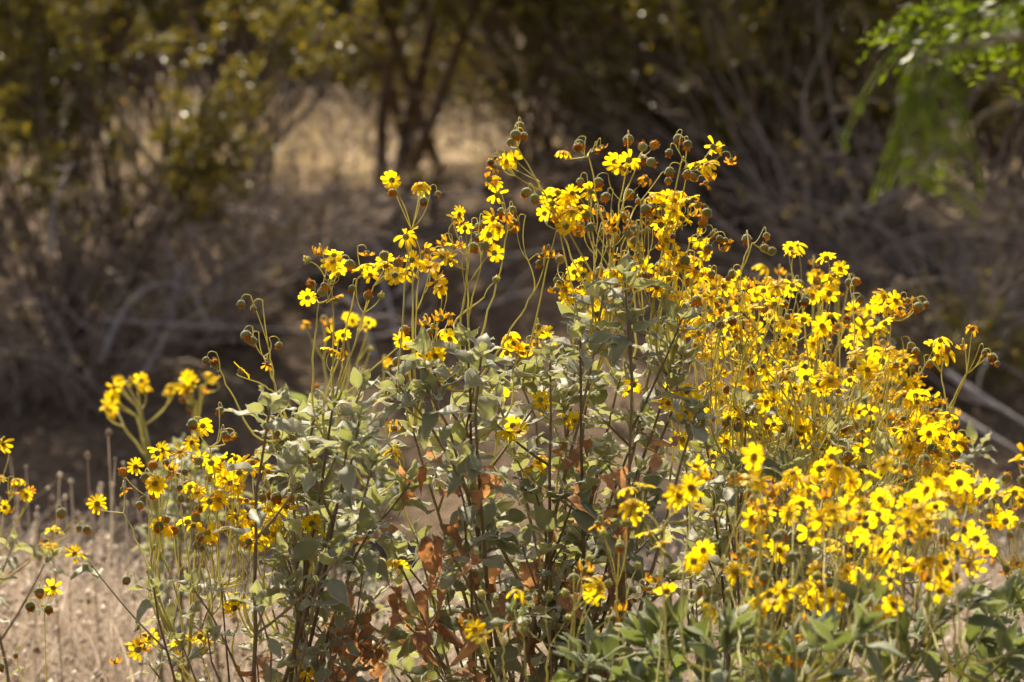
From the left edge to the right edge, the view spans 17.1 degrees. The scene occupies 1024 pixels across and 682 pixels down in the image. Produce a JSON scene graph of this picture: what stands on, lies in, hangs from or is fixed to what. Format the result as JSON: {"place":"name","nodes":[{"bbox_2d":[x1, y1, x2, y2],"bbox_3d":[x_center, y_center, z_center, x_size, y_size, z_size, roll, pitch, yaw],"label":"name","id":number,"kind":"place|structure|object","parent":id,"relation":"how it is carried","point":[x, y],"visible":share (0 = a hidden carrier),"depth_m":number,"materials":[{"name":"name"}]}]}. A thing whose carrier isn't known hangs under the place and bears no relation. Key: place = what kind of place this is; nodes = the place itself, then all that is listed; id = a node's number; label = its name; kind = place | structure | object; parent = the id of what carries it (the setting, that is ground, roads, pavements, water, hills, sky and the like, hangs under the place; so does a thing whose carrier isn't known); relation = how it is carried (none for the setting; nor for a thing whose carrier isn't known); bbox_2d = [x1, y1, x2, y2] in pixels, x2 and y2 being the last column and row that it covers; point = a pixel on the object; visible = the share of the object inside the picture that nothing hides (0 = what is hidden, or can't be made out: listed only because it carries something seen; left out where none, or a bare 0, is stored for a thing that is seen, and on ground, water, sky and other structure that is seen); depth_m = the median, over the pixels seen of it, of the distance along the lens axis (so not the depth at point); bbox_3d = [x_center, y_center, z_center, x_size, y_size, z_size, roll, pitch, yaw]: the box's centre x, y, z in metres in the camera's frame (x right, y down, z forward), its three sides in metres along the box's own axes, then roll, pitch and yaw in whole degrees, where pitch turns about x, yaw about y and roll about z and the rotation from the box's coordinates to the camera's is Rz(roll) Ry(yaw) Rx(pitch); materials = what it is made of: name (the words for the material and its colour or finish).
{"place":"outdoors","nodes":[
{"label":"outdoors","id":0,"kind":"place"},
{"bbox_2d":[154,9,562,175],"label":"sandy flat","id":1,"kind":"structure","parent":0,"point":[359,134],"depth_m":14.24,"materials":[{"name":"sand"}]},
{"bbox_2d":[173,0,352,83],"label":"desert shrub","id":2,"kind":"object","parent":1,"relation":"on","point":[216,60],"visible":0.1,"depth_m":16.37,"materials":[{"name":"green plant"}]},
{"bbox_2d":[270,0,470,118],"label":"desert shrub","id":3,"kind":"object","parent":1,"relation":"on","point":[346,83],"visible":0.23,"depth_m":15.13,"materials":[{"name":"green plant"}]},
{"bbox_2d":[327,14,556,131],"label":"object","id":4,"kind":"object","parent":1,"relation":"on","point":[430,92],"visible":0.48,"depth_m":14.48,"materials":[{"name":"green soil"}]},
{"bbox_2d":[0,5,1022,188],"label":"grass","id":5,"kind":"structure","parent":0,"point":[346,119],"depth_m":13.84,"materials":[{"name":"plant"}]},
{"bbox_2d":[0,0,1023,681],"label":"ground","id":6,"kind":"structure","parent":0,"point":[74,434],"depth_m":10.69,"materials":[{"name":"soil"}]},
{"bbox_2d":[5,494,20,677],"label":"dry stalk","id":7,"kind":"object","parent":6,"relation":"on","point":[18,497],"visible":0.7,"depth_m":5.69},
{"bbox_2d":[24,465,33,681],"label":"dry stalk","id":8,"kind":"object","parent":6,"relation":"on","point":[25,466],"visible":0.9,"depth_m":5.99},
{"bbox_2d":[0,578,61,681],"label":"flower sprig","id":9,"kind":"object","parent":6,"relation":"on","point":[46,590],"visible":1,"depth_m":4.31,"materials":[{"name":"yellow plant"}]},
{"bbox_2d":[35,506,38,681],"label":"dry stalk","id":10,"kind":"object","parent":6,"relation":"on","point":[37,507],"visible":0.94,"depth_m":5.49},
{"bbox_2d":[0,438,91,681],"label":"brittlebush","id":11,"kind":"object","parent":6,"relation":"on","point":[50,550],"visible":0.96,"depth_m":4.74,"materials":[{"name":"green plant"}]},
{"bbox_2d":[45,486,62,681],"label":"dry stalk","id":12,"kind":"object","parent":6,"relation":"on","point":[48,488],"visible":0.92,"depth_m":5.50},
{"bbox_2d":[57,472,65,681],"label":"dry stalk","id":13,"kind":"object","parent":6,"relation":"on","point":[59,475],"visible":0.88,"depth_m":5.82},
{"bbox_2d":[0,0,123,104],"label":"desert shrub","id":14,"kind":"object","parent":6,"relation":"on","point":[13,39],"visible":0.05,"depth_m":15.51,"materials":[{"name":"green plant"}]},
{"bbox_2d":[62,494,73,681],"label":"dry stalk","id":15,"kind":"object","parent":6,"relation":"on","point":[64,497],"visible":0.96,"depth_m":5.66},
{"bbox_2d":[0,0,151,166],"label":"desert shrub","id":16,"kind":"object","parent":6,"relation":"on","point":[22,97],"visible":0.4,"depth_m":10.89,"materials":[{"name":"green plant"}]},
{"bbox_2d":[68,479,84,678],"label":"dry stalk","id":17,"kind":"object","parent":6,"relation":"on","point":[71,481],"visible":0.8,"depth_m":6.14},
{"bbox_2d":[0,0,159,249],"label":"desert shrub","id":18,"kind":"object","parent":6,"relation":"on","point":[30,16],"visible":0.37,"depth_m":11.98,"materials":[{"name":"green plant"}]},
{"bbox_2d":[34,179,135,307],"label":"dead branch","id":19,"kind":"object","parent":6,"relation":"on","point":[87,278],"visible":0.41,"depth_m":10.76,"materials":[{"name":"brown wood"}]},
{"bbox_2d":[84,451,101,671],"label":"dry stalk","id":20,"kind":"object","parent":6,"relation":"on","point":[87,455],"visible":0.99,"depth_m":5.60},
{"bbox_2d":[105,428,113,681],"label":"dry stalk","id":21,"kind":"object","parent":6,"relation":"on","point":[108,432],"visible":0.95,"depth_m":5.62,"materials":[{"name":"plant"}]},
{"bbox_2d":[108,456,116,681],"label":"dry stalk","id":22,"kind":"object","parent":6,"relation":"on","point":[115,458],"visible":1,"depth_m":5.52,"materials":[{"name":"plant"}]},
{"bbox_2d":[111,482,127,681],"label":"dry stalk","id":23,"kind":"object","parent":6,"relation":"on","point":[119,561],"visible":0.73,"depth_m":6.08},
{"bbox_2d":[121,461,129,681],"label":"dry stalk","id":24,"kind":"object","parent":6,"relation":"on","point":[123,463],"visible":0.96,"depth_m":5.56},
{"bbox_2d":[0,67,263,418],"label":"desert shrub","id":25,"kind":"object","parent":6,"relation":"on","point":[18,390],"visible":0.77,"depth_m":10.39,"materials":[{"name":"brown plant"}]},
{"bbox_2d":[79,0,191,86],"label":"desert shrub","id":26,"kind":"object","parent":6,"relation":"on","point":[107,60],"visible":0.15,"depth_m":16.35,"materials":[{"name":"green plant"}]},
{"bbox_2d":[62,228,212,364],"bbox_3d":[-1.122,-0.136,10.268,0.407,0.407,0.218,-2,4,-30],"label":"dead branch","id":27,"kind":"object","parent":6,"relation":"on","point":[109,338],"visible":0.86,"depth_m":10.31,"materials":[{"name":"brown wood"}]},
{"bbox_2d":[78,231,207,372],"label":"dead branch","id":28,"kind":"object","parent":6,"relation":"on","point":[152,359],"visible":0.82,"depth_m":10.42,"materials":[{"name":"brown wood"}]},
{"bbox_2d":[91,322,225,350],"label":"dead branch","id":29,"kind":"object","parent":6,"relation":"on","point":[179,339],"visible":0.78,"depth_m":10.50,"materials":[{"name":"brown wood"}]},
{"bbox_2d":[100,159,224,299],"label":"dead branch","id":30,"kind":"object","parent":6,"relation":"on","point":[152,210],"visible":0.38,"depth_m":11.02,"materials":[{"name":"brown wood"}]},
{"bbox_2d":[0,91,344,422],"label":"desert shrub","id":31,"kind":"object","parent":6,"relation":"on","point":[87,396],"visible":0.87,"depth_m":10.28,"materials":[{"name":"brown plant"}]},
{"bbox_2d":[99,369,253,681],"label":"brittlebush","id":32,"kind":"object","parent":6,"relation":"on","point":[111,400],"visible":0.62,"depth_m":5.70,"materials":[{"name":"green plant"}]},
{"bbox_2d":[0,0,373,260],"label":"desert shrub","id":33,"kind":"object","parent":6,"relation":"on","point":[346,5],"visible":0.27,"depth_m":11.89,"materials":[{"name":"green plant"}]},
{"bbox_2d":[0,0,378,379],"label":"desert shrub","id":34,"kind":"object","parent":6,"relation":"on","point":[202,159],"visible":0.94,"depth_m":10.56,"materials":[{"name":"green plant"}]},
{"bbox_2d":[0,223,72,352],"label":"dead branch","id":35,"kind":"object","parent":34,"relation":"on","point":[56,322],"visible":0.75,"depth_m":10.31,"materials":[{"name":"brown wood"}]},
{"bbox_2d":[4,143,72,252],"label":"dead branch","id":36,"kind":"object","parent":34,"relation":"on","point":[50,244],"visible":0.99,"depth_m":10.01,"materials":[{"name":"brown wood"}]},
{"bbox_2d":[55,137,157,268],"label":"dead branch","id":37,"kind":"object","parent":34,"relation":"on","point":[92,209],"visible":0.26,"depth_m":11.26,"materials":[{"name":"brown wood"}]},
{"bbox_2d":[0,0,405,349],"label":"desert shrub","id":38,"kind":"object","parent":6,"relation":"on","point":[140,329],"visible":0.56,"depth_m":10.79,"materials":[{"name":"brown plant"}]},
{"bbox_2d":[128,203,241,298],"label":"dead branch","id":39,"kind":"object","parent":38,"relation":"attached to","point":[218,264],"visible":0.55,"depth_m":10.87,"materials":[{"name":"brown wood"}]},
{"bbox_2d":[173,0,236,35],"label":"desert shrub","id":40,"kind":"object","parent":6,"relation":"on","point":[195,6],"visible":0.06,"depth_m":17.72,"materials":[{"name":"green plant"}]},
{"bbox_2d":[151,282,258,345],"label":"dead branch","id":41,"kind":"object","parent":6,"relation":"on","point":[211,342],"visible":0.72,"depth_m":10.57,"materials":[{"name":"brown wood"}]},
{"bbox_2d":[0,0,422,223],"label":"desert shrub","id":42,"kind":"object","parent":6,"relation":"on","point":[387,15],"visible":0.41,"depth_m":12.42,"materials":[{"name":"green plant"}]},
{"bbox_2d":[137,159,291,270],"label":"dead branch","id":43,"kind":"object","parent":6,"relation":"on","point":[233,225],"visible":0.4,"depth_m":11.22,"materials":[{"name":"brown wood"}]},
{"bbox_2d":[0,20,447,347],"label":"desert shrub","id":44,"kind":"object","parent":6,"relation":"on","point":[247,320],"visible":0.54,"depth_m":10.81,"materials":[{"name":"brown plant"}]},
{"bbox_2d":[242,163,312,272],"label":"dead branch","id":45,"kind":"object","parent":44,"relation":"on","point":[279,220],"visible":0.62,"depth_m":11.22,"materials":[{"name":"brown wood"}]},
{"bbox_2d":[161,184,293,318],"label":"dead branch","id":46,"kind":"object","parent":6,"relation":"on","point":[189,254],"visible":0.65,"depth_m":10.72,"materials":[{"name":"brown wood"}]},
{"bbox_2d":[184,258,298,303],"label":"dead branch","id":47,"kind":"object","parent":6,"relation":"on","point":[220,285],"visible":0.5,"depth_m":10.87,"materials":[{"name":"brown wood"}]},
{"bbox_2d":[143,161,352,251],"bbox_3d":[-0.892,-0.388,11.762,0.779,0.463,0.087,0,4,6],"label":"dead branch","id":48,"kind":"object","parent":6,"relation":"on","point":[235,210],"visible":0.35,"depth_m":11.77,"materials":[{"name":"brown wood"}]},
{"bbox_2d":[100,310,398,333],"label":"dead branch","id":49,"kind":"object","parent":6,"relation":"on","point":[126,321],"visible":0.84,"depth_m":10.35,"materials":[{"name":"brown wood"}]},
{"bbox_2d":[70,243,437,681],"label":"brittlebush","id":50,"kind":"object","parent":6,"relation":"on","point":[301,463],"visible":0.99,"depth_m":4.10,"materials":[{"name":"plant"}]},
{"bbox_2d":[157,0,356,194],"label":"desert shrub","id":51,"kind":"object","parent":6,"relation":"on","point":[257,129],"visible":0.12,"depth_m":12.84,"materials":[{"name":"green plant"}]},
{"bbox_2d":[69,13,519,285],"bbox_3d":[-0.726,-0.646,11.614,1.524,0.938,1.359,0,4,6],"label":"desert shrub","id":52,"kind":"object","parent":6,"relation":"on","point":[274,242],"visible":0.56,"depth_m":11.57,"materials":[{"name":"brown plant"}]},
{"bbox_2d":[253,312,403,672],"bbox_3d":[-0.257,0.314,5.583,0.229,0.730,0.394,1,4,23],"label":"brittlebush","id":53,"kind":"object","parent":6,"relation":"on","point":[370,441],"visible":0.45,"depth_m":5.51,"materials":[{"name":"green plant"}]},
{"bbox_2d":[278,240,404,314],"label":"dead branch","id":54,"kind":"object","parent":6,"relation":"on","point":[335,312],"visible":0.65,"depth_m":10.87,"materials":[{"name":"brown wood"}]},
{"bbox_2d":[309,147,379,254],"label":"dead branch","id":55,"kind":"object","parent":6,"relation":"on","point":[365,233],"visible":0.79,"depth_m":11.24,"materials":[{"name":"brown wood"}]},
{"bbox_2d":[297,230,401,360],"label":"dead branch","id":56,"kind":"object","parent":6,"relation":"on","point":[390,310],"visible":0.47,"depth_m":10.24,"materials":[{"name":"brown wood"}]},
{"bbox_2d":[268,248,435,358],"bbox_3d":[-0.480,-0.115,10.296,0.508,0.331,0.215,0,4,0],"label":"dead branch","id":57,"kind":"object","parent":6,"relation":"on","point":[359,314],"visible":0.73,"depth_m":10.31,"materials":[{"name":"brown wood"}]},
{"bbox_2d":[302,203,418,218],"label":"dead branch","id":58,"kind":"object","parent":6,"relation":"on","point":[368,216],"visible":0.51,"depth_m":12.23,"materials":[{"name":"brown wood"}]},
{"bbox_2d":[315,1,425,52],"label":"desert shrub","id":59,"kind":"object","parent":6,"relation":"on","point":[374,18],"visible":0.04,"depth_m":17.28,"materials":[{"name":"green plant"}]},
{"bbox_2d":[316,227,504,340],"bbox_3d":[-0.313,-0.190,10.940,0.628,0.362,0.230,0,4,-5],"label":"dead branch","id":60,"kind":"object","parent":6,"relation":"on","point":[399,292],"visible":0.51,"depth_m":10.91,"materials":[{"name":"brown wood"}]},
{"bbox_2d":[354,0,480,186],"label":"desert shrub","id":61,"kind":"object","parent":6,"relation":"on","point":[388,95],"visible":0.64,"depth_m":13.08,"materials":[{"name":"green plant"}]},
{"bbox_2d":[361,126,486,204],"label":"dead branch","id":62,"kind":"object","parent":6,"relation":"on","point":[476,191],"visible":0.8,"depth_m":12.49,"materials":[{"name":"brown wood"}]},
{"bbox_2d":[374,0,496,62],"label":"desert shrub","id":63,"kind":"object","parent":6,"relation":"on","point":[411,18],"visible":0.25,"depth_m":17.02,"materials":[{"name":"green plant"}]},
{"bbox_2d":[405,164,559,308],"bbox_3d":[-0.037,-0.333,10.818,0.481,0.452,0.413,1,4,23],"label":"dead branch","id":64,"kind":"object","parent":6,"relation":"on","point":[420,287],"visible":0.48,"depth_m":10.81,"materials":[{"name":"brown wood"}]},
{"bbox_2d":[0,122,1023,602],"bbox_3d":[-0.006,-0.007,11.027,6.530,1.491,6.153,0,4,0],"label":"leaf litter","id":65,"kind":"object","parent":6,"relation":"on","point":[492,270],"visible":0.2,"depth_m":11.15,"materials":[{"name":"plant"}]},
{"bbox_2d":[464,213,585,308],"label":"dead branch","id":66,"kind":"object","parent":6,"relation":"on","point":[486,305],"visible":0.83,"depth_m":10.95,"materials":[{"name":"brown wood"}]},
{"bbox_2d":[452,0,613,170],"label":"desert shrub","id":67,"kind":"object","parent":6,"relation":"on","point":[527,105],"visible":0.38,"depth_m":12.92,"materials":[{"name":"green plant"}]},
{"bbox_2d":[336,117,735,681],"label":"brittlebush","id":68,"kind":"object","parent":6,"relation":"on","point":[557,531],"visible":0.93,"depth_m":4.18,"materials":[{"name":"plant"}]},
{"bbox_2d":[438,0,667,97],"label":"desert shrub","id":69,"kind":"object","parent":6,"relation":"on","point":[508,28],"visible":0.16,"depth_m":15.31,"materials":[{"name":"green plant"}]},
{"bbox_2d":[459,515,655,681],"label":"brittlebush","id":70,"kind":"object","parent":6,"relation":"on","point":[478,630],"visible":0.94,"depth_m":3.71,"materials":[{"name":"green plant"}]},
{"bbox_2d":[515,4,636,130],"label":"desert shrub","id":71,"kind":"object","parent":6,"relation":"on","point":[564,81],"visible":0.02,"depth_m":13.73,"materials":[{"name":"green plant"}]},
{"bbox_2d":[410,0,764,175],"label":"desert shrub","id":72,"kind":"object","parent":6,"relation":"on","point":[445,8],"visible":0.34,"depth_m":12.74,"materials":[{"name":"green plant"}]},
{"bbox_2d":[370,0,875,214],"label":"desert shrub","id":73,"kind":"object","parent":6,"relation":"on","point":[606,185],"visible":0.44,"depth_m":12.09,"materials":[{"name":"brown plant"}]},
{"bbox_2d":[458,0,853,194],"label":"desert shrub","id":74,"kind":"object","parent":6,"relation":"on","point":[510,78],"visible":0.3,"depth_m":12.15,"materials":[{"name":"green plant"}]},
{"bbox_2d":[486,0,836,203],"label":"desert shrub","id":75,"kind":"object","parent":6,"relation":"on","point":[521,9],"visible":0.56,"depth_m":12.06,"materials":[{"name":"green plant"}]},
{"bbox_2d":[532,0,855,151],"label":"desert shrub","id":76,"kind":"object","parent":6,"relation":"on","point":[665,45],"visible":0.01,"depth_m":13.24,"materials":[{"name":"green plant"}]},
{"bbox_2d":[543,0,965,238],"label":"desert shrub","id":77,"kind":"object","parent":6,"relation":"on","point":[602,9],"visible":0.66,"depth_m":11.59,"materials":[{"name":"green plant"}]},
{"bbox_2d":[501,0,1023,233],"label":"desert shrub","id":78,"kind":"object","parent":6,"relation":"on","point":[725,191],"visible":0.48,"depth_m":11.59,"materials":[{"name":"brown plant"}]},
{"bbox_2d":[565,0,978,223],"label":"desert shrub","id":79,"kind":"object","parent":6,"relation":"on","point":[691,46],"visible":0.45,"depth_m":11.75,"materials":[{"name":"brown plant"}]},
{"bbox_2d":[535,0,1023,300],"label":"desert shrub","id":80,"kind":"object","parent":6,"relation":"on","point":[736,238],"visible":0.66,"depth_m":10.92,"materials":[{"name":"brown plant"}]},
{"bbox_2d":[550,442,1023,681],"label":"brittlebush","id":81,"kind":"object","parent":6,"relation":"on","point":[746,623],"visible":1,"depth_m":3.60,"materials":[{"name":"yellow plant"}]},
{"bbox_2d":[553,0,1023,282],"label":"desert shrub","id":82,"kind":"object","parent":6,"relation":"on","point":[890,226],"visible":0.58,"depth_m":11.15,"materials":[{"name":"brown plant"}]},
{"bbox_2d":[831,57,973,222],"bbox_3d":[1.210,-0.715,11.395,0.328,0.621,0.852,3,5,42],"label":"dead branch","id":83,"kind":"object","parent":82,"relation":"on","point":[841,215],"visible":0.38,"depth_m":11.22,"materials":[{"name":"brown wood"}]},
{"bbox_2d":[635,227,1000,681],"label":"brittlebush","id":84,"kind":"object","parent":6,"relation":"on","point":[756,400],"visible":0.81,"depth_m":4.36,"materials":[{"name":"yellow plant"}]},
{"bbox_2d":[768,0,885,84],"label":"desert shrub","id":85,"kind":"object","parent":6,"relation":"on","point":[833,53],"visible":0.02,"depth_m":15.72,"materials":[{"name":"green plant"}]},
{"bbox_2d":[657,0,1021,207],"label":"desert shrub","id":86,"kind":"object","parent":6,"relation":"on","point":[888,115],"visible":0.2,"depth_m":12.00,"materials":[{"name":"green plant"}]},
{"bbox_2d":[682,56,1023,386],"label":"desert shrub","id":87,"kind":"object","parent":6,"relation":"on","point":[939,327],"visible":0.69,"depth_m":10.40,"materials":[{"name":"brown plant"}]},
{"bbox_2d":[717,0,1011,208],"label":"desert shrub","id":88,"kind":"object","parent":6,"relation":"on","point":[896,183],"visible":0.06,"depth_m":12.22,"materials":[{"name":"brown plant"}]},
{"bbox_2d":[707,0,1023,251],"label":"desert shrub","id":89,"kind":"object","parent":6,"relation":"on","point":[892,81],"visible":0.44,"depth_m":11.57,"materials":[{"name":"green plant"}]},
{"bbox_2d":[744,36,1023,347],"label":"desert shrub","id":90,"kind":"object","parent":6,"relation":"on","point":[965,277],"visible":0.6,"depth_m":10.76,"materials":[{"name":"brown plant"}]},
{"bbox_2d":[752,255,1019,681],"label":"brittlebush","id":91,"kind":"object","parent":6,"relation":"on","point":[970,428],"visible":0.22,"depth_m":5.19,"materials":[{"name":"yellow plant"}]},
{"bbox_2d":[799,267,1023,416],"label":"desert shrub","id":92,"kind":"object","parent":6,"relation":"on","point":[983,337],"visible":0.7,"depth_m":10.14,"materials":[{"name":"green plant"}]},
{"bbox_2d":[838,0,1023,219],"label":"feathery tree","id":93,"kind":"object","parent":6,"relation":"on","point":[957,13],"visible":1,"depth_m":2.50,"materials":[{"name":"green plant"}]},
{"bbox_2d":[854,384,1023,456],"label":"dead branch","id":94,"kind":"object","parent":6,"relation":"on","point":[977,427],"visible":0.44,"depth_m":9.61,"materials":[{"name":"grey wood"}]},
{"bbox_2d":[911,255,1023,378],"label":"dead branch","id":95,"kind":"object","parent":6,"relation":"on","point":[1011,370],"visible":0.6,"depth_m":10.11,"materials":[{"name":"brown wood"}]},
{"bbox_2d":[919,352,1023,423],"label":"dead branch","id":96,"kind":"object","parent":6,"relation":"on","point":[975,393],"visible":0.94,"depth_m":9.77,"materials":[{"name":"grey wood"}]},
{"bbox_2d":[946,443,1023,681],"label":"brittlebush","id":97,"kind":"object","parent":6,"relation":"on","point":[999,520],"visible":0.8,"depth_m":3.75,"materials":[{"name":"yellow plant"}]},
{"bbox_2d":[0,473,1023,681],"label":"dry grass","id":98,"kind":"structure","parent":0,"point":[23,642],"depth_m":6.15,"materials":[{"name":"plant"}]},
{"bbox_2d":[0,509,1023,633],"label":"wash bed","id":99,"kind":"object","parent":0,"point":[659,518],"visible":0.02,"depth_m":9.29,"materials":[{"name":"sand"}]},
{"bbox_2d":[810,163,1023,227],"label":"sandy slope","id":100,"kind":"structure","parent":0,"point":[957,207],"depth_m":12.44,"materials":[{"name":"sand"}]},
{"bbox_2d":[715,0,981,185],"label":"desert shrub","id":101,"kind":"object","parent":100,"relation":"on","point":[855,19],"visible":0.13,"depth_m":12.05,"materials":[{"name":"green plant"}]},
{"bbox_2d":[785,0,1023,186],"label":"desert shrub","id":102,"kind":"object","parent":100,"relation":"on","point":[996,94],"visible":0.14,"depth_m":12.62,"materials":[{"name":"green plant"}]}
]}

